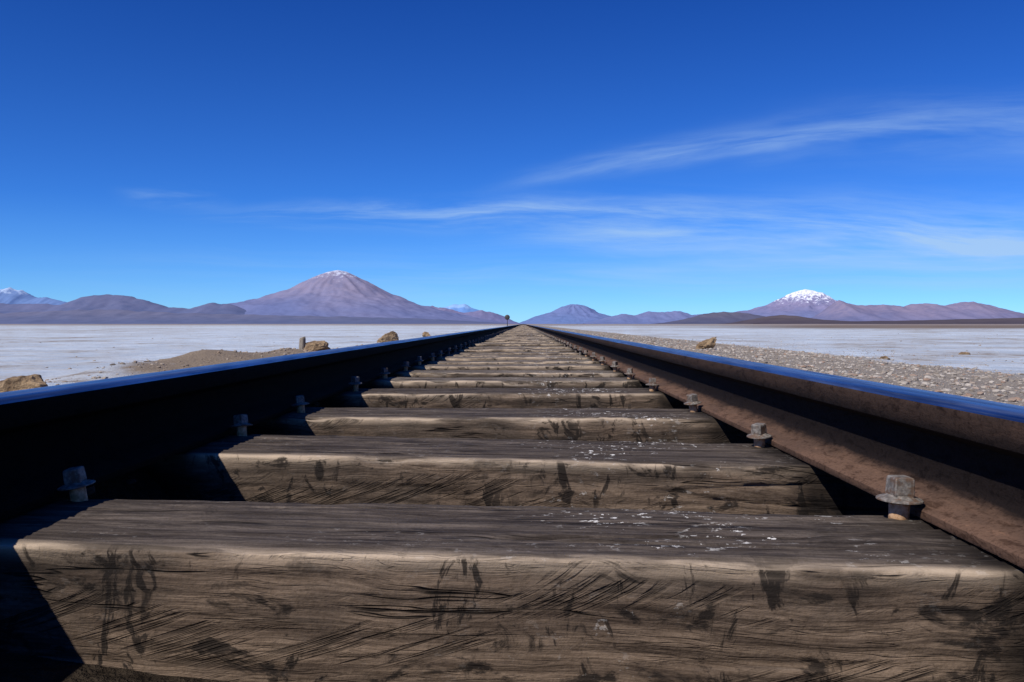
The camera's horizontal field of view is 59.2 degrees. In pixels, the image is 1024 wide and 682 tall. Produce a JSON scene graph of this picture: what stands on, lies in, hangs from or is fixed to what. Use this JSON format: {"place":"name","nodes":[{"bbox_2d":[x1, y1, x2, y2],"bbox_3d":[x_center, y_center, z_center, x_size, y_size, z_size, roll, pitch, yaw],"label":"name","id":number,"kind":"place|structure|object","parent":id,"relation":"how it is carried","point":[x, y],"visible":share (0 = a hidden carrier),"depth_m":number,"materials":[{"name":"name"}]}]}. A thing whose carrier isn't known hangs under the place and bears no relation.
{"place":"outdoors","nodes":[
{"label":"outdoors","id":0,"kind":"place"},
{"bbox_2d":[0,287,66,304],"bbox_3d":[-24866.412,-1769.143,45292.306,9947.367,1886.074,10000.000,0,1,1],"label":"mountain","id":1,"kind":"structure","parent":0,"point":[9,295],"depth_m":44623.11,"materials":[{"name":"blue stone"}]},
{"bbox_2d":[0,294,245,314],"bbox_3d":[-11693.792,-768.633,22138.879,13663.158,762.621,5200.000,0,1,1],"label":"hill","id":2,"kind":"structure","parent":0,"point":[109,302],"depth_m":21535.94,"materials":[{"name":"purple stone"}]},
{"bbox_2d":[0,309,506,323],"bbox_3d":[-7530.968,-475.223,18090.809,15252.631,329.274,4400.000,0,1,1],"label":"hill","id":3,"kind":"structure","parent":0,"point":[100,316],"depth_m":17093.98,"materials":[{"name":"purple stone"}]},
{"bbox_2d":[228,270,508,323],"bbox_3d":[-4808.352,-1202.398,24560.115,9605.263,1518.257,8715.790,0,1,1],"label":"volcano","id":4,"kind":"structure","parent":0,"point":[336,293],"depth_m":23083.99},
{"bbox_2d":[442,304,477,312],"bbox_3d":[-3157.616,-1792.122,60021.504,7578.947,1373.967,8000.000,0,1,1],"label":"mountain","id":5,"kind":"structure","parent":0,"point":[464,308],"depth_m":59601.89,"materials":[{"name":"blue stone"}]},
{"bbox_2d":[431,306,519,323],"bbox_3d":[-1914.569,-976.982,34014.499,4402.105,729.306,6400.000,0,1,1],"label":"mountain","id":6,"kind":"structure","parent":0,"point":[481,314],"depth_m":33320.29,"materials":[{"name":"purple stone"}]},
{"bbox_2d":[0,324,1023,681],"bbox_3d":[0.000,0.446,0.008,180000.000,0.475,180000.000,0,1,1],"label":"ground","id":7,"kind":"structure","parent":0,"point":[50,358],"depth_m":25.00,"materials":[{"name":"white sand"}]},
{"bbox_2d":[0,374,47,392],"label":"rock","id":8,"kind":"object","parent":7,"relation":"on","point":[14,383],"visible":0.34,"depth_m":6.99,"materials":[{"name":"beige stone"}]},
{"bbox_2d":[299,337,305,349],"bbox_3d":[-4.417,0.108,18.960,0.150,0.415,0.156,3,3,1],"label":"wooden stump","id":9,"kind":"object","parent":7,"relation":"on","point":[302,342],"visible":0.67,"depth_m":18.90,"materials":[{"name":"wood"}]},
{"bbox_2d":[304,341,330,350],"bbox_3d":[-4.079,0.189,18.948,0.600,0.398,0.458,0,1,-11],"label":"rock","id":10,"kind":"object","parent":7,"relation":"on","point":[316,345],"visible":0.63,"depth_m":18.81,"materials":[{"name":"beige stone"}]},
{"bbox_2d":[377,331,398,342],"bbox_3d":[-4.361,-0.066,31.366,0.811,0.563,0.542,-1,1,-43],"label":"rock","id":11,"kind":"object","parent":7,"relation":"on","point":[390,336],"visible":0.64,"depth_m":31.20,"materials":[{"name":"beige stone"}]},
{"bbox_2d":[422,332,430,336],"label":"rock","id":12,"kind":"object","parent":7,"relation":"on","point":[426,334],"visible":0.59,"depth_m":43.97,"materials":[{"name":"beige stone"}]},
{"bbox_2d":[474,342,509,342],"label":"railway sleeper","id":13,"kind":"object","parent":7,"relation":"on","point":[492,342],"visible":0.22,"depth_m":10.56,"materials":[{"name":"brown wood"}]},
{"bbox_2d":[318,388,688,408],"bbox_3d":[-0.041,0.221,2.715,1.920,0.152,0.239,0,1,0],"label":"railway sleeper","id":14,"kind":"object","parent":7,"relation":"on","point":[631,398],"visible":0.27,"depth_m":2.60,"materials":[{"name":"brown wood"}]},
{"bbox_2d":[349,376,361,390],"bbox_3d":[-0.469,0.134,2.698,0.040,0.055,0.040,6,9,40],"label":"screw spike","id":15,"kind":"object","parent":14,"relation":"on","point":[354,382],"visible":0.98,"depth_m":2.69,"materials":[{"name":"metal"}]},
{"bbox_2d":[646,378,658,390],"bbox_3d":[0.419,0.138,2.691,0.040,0.055,0.040,1,1,-1],"label":"screw spike","id":16,"kind":"object","parent":14,"relation":"on","point":[652,384],"visible":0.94,"depth_m":2.68,"materials":[{"name":"metal"}]},
{"bbox_2d":[358,377,648,388],"bbox_3d":[-0.006,0.210,3.275,1.920,0.151,0.225,0,1,2],"label":"railway sleeper","id":17,"kind":"object","parent":7,"relation":"on","point":[498,382],"visible":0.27,"depth_m":3.17,"materials":[{"name":"brown wood"}]},
{"bbox_2d":[379,368,389,377],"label":"screw spike","id":18,"kind":"object","parent":17,"relation":"on","point":[384,372],"visible":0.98,"depth_m":3.27,"materials":[{"name":"metal"}]},
{"bbox_2d":[624,368,634,378],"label":"screw spike","id":19,"kind":"object","parent":17,"relation":"on","point":[629,373],"visible":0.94,"depth_m":3.26,"materials":[{"name":"metal"}]},
{"bbox_2d":[387,370,626,377],"bbox_3d":[-0.010,0.201,3.805,1.920,0.149,0.223,0,1,1],"label":"railway sleeper","id":20,"kind":"object","parent":7,"relation":"on","point":[504,373],"visible":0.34,"depth_m":3.70,"materials":[{"name":"brown wood"}]},
{"bbox_2d":[403,362,410,370],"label":"screw spike","id":21,"kind":"object","parent":20,"relation":"on","point":[406,365],"visible":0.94,"depth_m":3.85,"materials":[{"name":"metal"}]},
{"bbox_2d":[610,361,618,371],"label":"screw spike","id":22,"kind":"object","parent":20,"relation":"on","point":[615,365],"visible":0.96,"depth_m":3.77,"materials":[{"name":"metal"}]},
{"bbox_2d":[402,364,612,370],"bbox_3d":[-0.021,0.189,4.385,1.920,0.150,0.234,0,1,0],"label":"railway sleeper","id":23,"kind":"object","parent":7,"relation":"on","point":[566,367],"visible":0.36,"depth_m":4.27,"materials":[{"name":"brown wood"}]},
{"bbox_2d":[415,356,422,364],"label":"screw spike","id":24,"kind":"object","parent":23,"relation":"on","point":[419,359],"visible":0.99,"depth_m":4.35,"materials":[{"name":"metal"}]},
{"bbox_2d":[599,356,606,364],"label":"screw spike","id":25,"kind":"object","parent":23,"relation":"on","point":[602,359],"visible":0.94,"depth_m":4.36,"materials":[{"name":"metal"}]},
{"bbox_2d":[248,407,767,443],"bbox_3d":[-0.015,0.234,2.035,1.920,0.150,0.239,0,1,2],"label":"railway sleeper","id":26,"kind":"object","parent":7,"relation":"on","point":[642,425],"visible":0.27,"depth_m":1.92,"materials":[{"name":"brown wood"}]},
{"bbox_2d":[291,395,308,412],"bbox_3d":[-0.478,0.151,2.038,0.040,0.055,0.040,-6,2,-20],"label":"screw spike","id":27,"kind":"object","parent":26,"relation":"on","point":[300,403],"visible":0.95,"depth_m":2.03,"materials":[{"name":"metal"}]},
{"bbox_2d":[684,393,701,411],"bbox_3d":[0.410,0.147,2.039,0.040,0.055,0.040,-10,6,-27],"label":"screw spike","id":28,"kind":"object","parent":26,"relation":"on","point":[692,402],"visible":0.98,"depth_m":2.03,"materials":[{"name":"metal"}]},
{"bbox_2d":[421,359,600,363],"bbox_3d":[-0.013,0.182,4.958,1.920,0.156,0.209,0,2,0],"label":"railway sleeper","id":29,"kind":"object","parent":7,"relation":"on","point":[562,361],"visible":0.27,"depth_m":4.87,"materials":[{"name":"brown wood"}]},
{"bbox_2d":[430,353,435,360],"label":"screw spike","id":30,"kind":"object","parent":29,"relation":"on","point":[432,355],"visible":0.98,"depth_m":4.99,"materials":[{"name":"metal"}]},
{"bbox_2d":[590,352,596,360],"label":"screw spike","id":31,"kind":"object","parent":29,"relation":"on","point":[593,356],"visible":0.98,"depth_m":4.92,"materials":[{"name":"metal"}]},
{"bbox_2d":[426,356,595,360],"bbox_3d":[0.032,0.166,5.485,1.920,0.155,0.228,0,2,0],"label":"railway sleeper","id":32,"kind":"object","parent":7,"relation":"on","point":[462,358],"visible":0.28,"depth_m":5.38,"materials":[{"name":"brown wood"}]},
{"bbox_2d":[0,499,1023,681],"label":"railway sleeper","id":33,"kind":"object","parent":7,"relation":"on","point":[236,591],"visible":0.94,"depth_m":0.79,"materials":[{"name":"brown wood"}]},
{"bbox_2d":[57,466,95,501],"bbox_3d":[-0.491,0.171,1.019,0.040,0.055,0.040,-9,5,-5],"label":"screw spike","id":34,"kind":"object","parent":33,"relation":"on","point":[76,482],"visible":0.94,"depth_m":1.01,"materials":[{"name":"metal"}]},
{"bbox_2d":[875,475,923,519],"bbox_3d":[0.397,0.171,0.923,0.046,0.065,0.046,2,2,-5],"label":"screw spike","id":35,"kind":"object","parent":33,"relation":"on","point":[899,497],"visible":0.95,"depth_m":0.91,"materials":[{"name":"metal"}]},
{"bbox_2d":[497,336,528,336],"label":"railway sleeper","id":36,"kind":"object","parent":7,"relation":"on","point":[512,336],"visible":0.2,"depth_m":14.65,"materials":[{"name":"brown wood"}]},
{"bbox_2d":[442,354,584,356],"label":"railway sleeper","id":37,"kind":"object","parent":7,"relation":"on","point":[475,355],"visible":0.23,"depth_m":5.99,"materials":[{"name":"brown wood"}]},
{"bbox_2d":[450,348,578,352],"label":"railway sleeper","id":38,"kind":"object","parent":7,"relation":"on","point":[513,350],"visible":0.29,"depth_m":7.09,"materials":[{"name":"brown wood"}]},
{"bbox_2d":[471,343,557,343],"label":"railway sleeper","id":39,"kind":"object","parent":7,"relation":"on","point":[515,343],"visible":0.16,"depth_m":9.45,"materials":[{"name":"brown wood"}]},
{"bbox_2d":[445,352,584,354],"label":"railway sleeper","id":40,"kind":"object","parent":7,"relation":"on","point":[530,353],"visible":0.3,"depth_m":6.52,"materials":[{"name":"brown wood"}]},
{"bbox_2d":[463,346,566,347],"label":"railway sleeper","id":41,"kind":"object","parent":7,"relation":"on","point":[520,346],"visible":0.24,"depth_m":8.40,"materials":[{"name":"brown wood"}]},
{"bbox_2d":[458,347,572,348],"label":"railway sleeper","id":42,"kind":"object","parent":7,"relation":"on","point":[513,347],"visible":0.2,"depth_m":7.70,"materials":[{"name":"brown wood"}]},
{"bbox_2d":[477,340,554,341],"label":"railway sleeper","id":43,"kind":"object","parent":7,"relation":"on","point":[517,341],"visible":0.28,"depth_m":11.08,"materials":[{"name":"brown wood"}]},
{"bbox_2d":[466,344,566,346],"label":"railway sleeper","id":44,"kind":"object","parent":7,"relation":"on","point":[478,345],"visible":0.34,"depth_m":8.81,"materials":[{"name":"brown wood"}]},
{"bbox_2d":[484,338,551,339],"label":"railway sleeper","id":45,"kind":"object","parent":7,"relation":"on","point":[520,338],"visible":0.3,"depth_m":12.40,"materials":[{"name":"brown wood"}]},
{"bbox_2d":[490,337,547,337],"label":"railway sleeper","id":46,"kind":"object","parent":7,"relation":"on","point":[518,337],"visible":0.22,"depth_m":13.99,"materials":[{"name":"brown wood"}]},
{"bbox_2d":[484,339,553,339],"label":"railway sleeper","id":47,"kind":"object","parent":7,"relation":"on","point":[517,339],"visible":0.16,"depth_m":11.88,"materials":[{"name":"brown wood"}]},
{"bbox_2d":[494,335,545,335],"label":"railway sleeper","id":48,"kind":"object","parent":7,"relation":"on","point":[522,335],"visible":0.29,"depth_m":15.65,"materials":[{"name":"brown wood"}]},
{"bbox_2d":[502,332,539,332],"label":"railway sleeper","id":49,"kind":"object","parent":7,"relation":"on","point":[520,332],"visible":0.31,"depth_m":21.48,"materials":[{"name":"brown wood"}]},
{"bbox_2d":[505,331,537,331],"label":"railway sleeper","id":50,"kind":"object","parent":7,"relation":"on","point":[522,331],"visible":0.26,"depth_m":24.35,"materials":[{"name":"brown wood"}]},
{"bbox_2d":[143,434,914,515],"bbox_3d":[-0.053,0.245,1.460,1.920,0.150,0.254,0,1,7],"label":"railway sleeper","id":51,"kind":"object","parent":7,"relation":"on","point":[728,478],"visible":0.44,"depth_m":1.35,"materials":[{"name":"brown wood"}]},
{"bbox_2d":[230,414,252,435],"bbox_3d":[-0.484,0.159,1.611,0.040,0.055,0.040,-9,-7,22],"label":"screw spike","id":52,"kind":"object","parent":51,"relation":"on","point":[241,424],"visible":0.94,"depth_m":1.60,"materials":[{"name":"metal"}]},
{"bbox_2d":[747,423,771,447],"bbox_3d":[0.403,0.162,1.468,0.040,0.055,0.040,-9,8,-41],"label":"screw spike","id":53,"kind":"object","parent":51,"relation":"on","point":[759,434],"visible":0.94,"depth_m":1.46,"materials":[{"name":"metal"}]},
{"bbox_2d":[510,342,558,343],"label":"railway sleeper","id":54,"kind":"object","parent":7,"relation":"on","point":[534,342],"visible":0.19,"depth_m":9.98,"materials":[{"name":"brown wood"}]},
{"bbox_2d":[696,337,716,348],"bbox_3d":[3.487,0.067,16.163,0.493,0.202,0.216,-30,5,-6],"label":"rock","id":55,"kind":"object","parent":7,"relation":"on","point":[707,343],"visible":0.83,"depth_m":16.10,"materials":[{"name":"beige stone"}]},
{"bbox_2d":[958,352,970,354],"bbox_3d":[9.732,0.284,19.379,0.254,0.100,0.134,0,1,1],"label":"rock","id":56,"kind":"object","parent":7,"relation":"on","point":[964,353],"visible":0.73,"depth_m":19.35,"materials":[{"name":"beige stone"}]},
{"bbox_2d":[0,0,1023,322],"label":"sky","id":57,"kind":"structure","parent":0,"point":[522,160],"materials":[{"name":"blue"}]},
{"bbox_2d":[6,329,1023,495],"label":"gravel","id":58,"kind":"structure","parent":0,"point":[91,489],"depth_m":10.58,"materials":[{"name":"grey gravel"}]},
{"bbox_2d":[520,304,610,323],"bbox_3d":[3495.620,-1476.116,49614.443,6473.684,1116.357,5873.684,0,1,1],"label":"volcano","id":59,"kind":"structure","parent":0,"point":[573,314],"depth_m":48305.10},
{"bbox_2d":[581,311,700,323],"bbox_3d":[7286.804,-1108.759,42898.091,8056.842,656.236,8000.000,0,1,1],"label":"mountain","id":60,"kind":"structure","parent":0,"point":[648,317],"depth_m":41334.43,"materials":[{"name":"purple stone"}]},
{"bbox_2d":[655,312,765,323],"bbox_3d":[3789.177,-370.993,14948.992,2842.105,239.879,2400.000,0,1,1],"label":"hill","id":61,"kind":"structure","parent":0,"point":[719,317],"depth_m":14555.67,"materials":[{"name":"purple stone"}]},
{"bbox_2d":[737,289,836,317],"bbox_3d":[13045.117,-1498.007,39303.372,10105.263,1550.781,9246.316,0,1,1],"label":"volcano","id":62,"kind":"structure","parent":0,"point":[807,303],"depth_m":38426.16},
{"bbox_2d":[724,315,1023,323],"bbox_3d":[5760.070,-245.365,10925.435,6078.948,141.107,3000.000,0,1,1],"label":"hill","id":63,"kind":"structure","parent":0,"point":[782,319],"depth_m":10300.47,"materials":[{"name":"purple stone"}]},
{"bbox_2d":[812,300,1023,320],"bbox_3d":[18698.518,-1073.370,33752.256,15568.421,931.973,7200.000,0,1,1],"label":"mountain","id":64,"kind":"structure","parent":0,"point":[839,310],"depth_m":32489.90,"materials":[{"name":"purple stone"}]}
]}

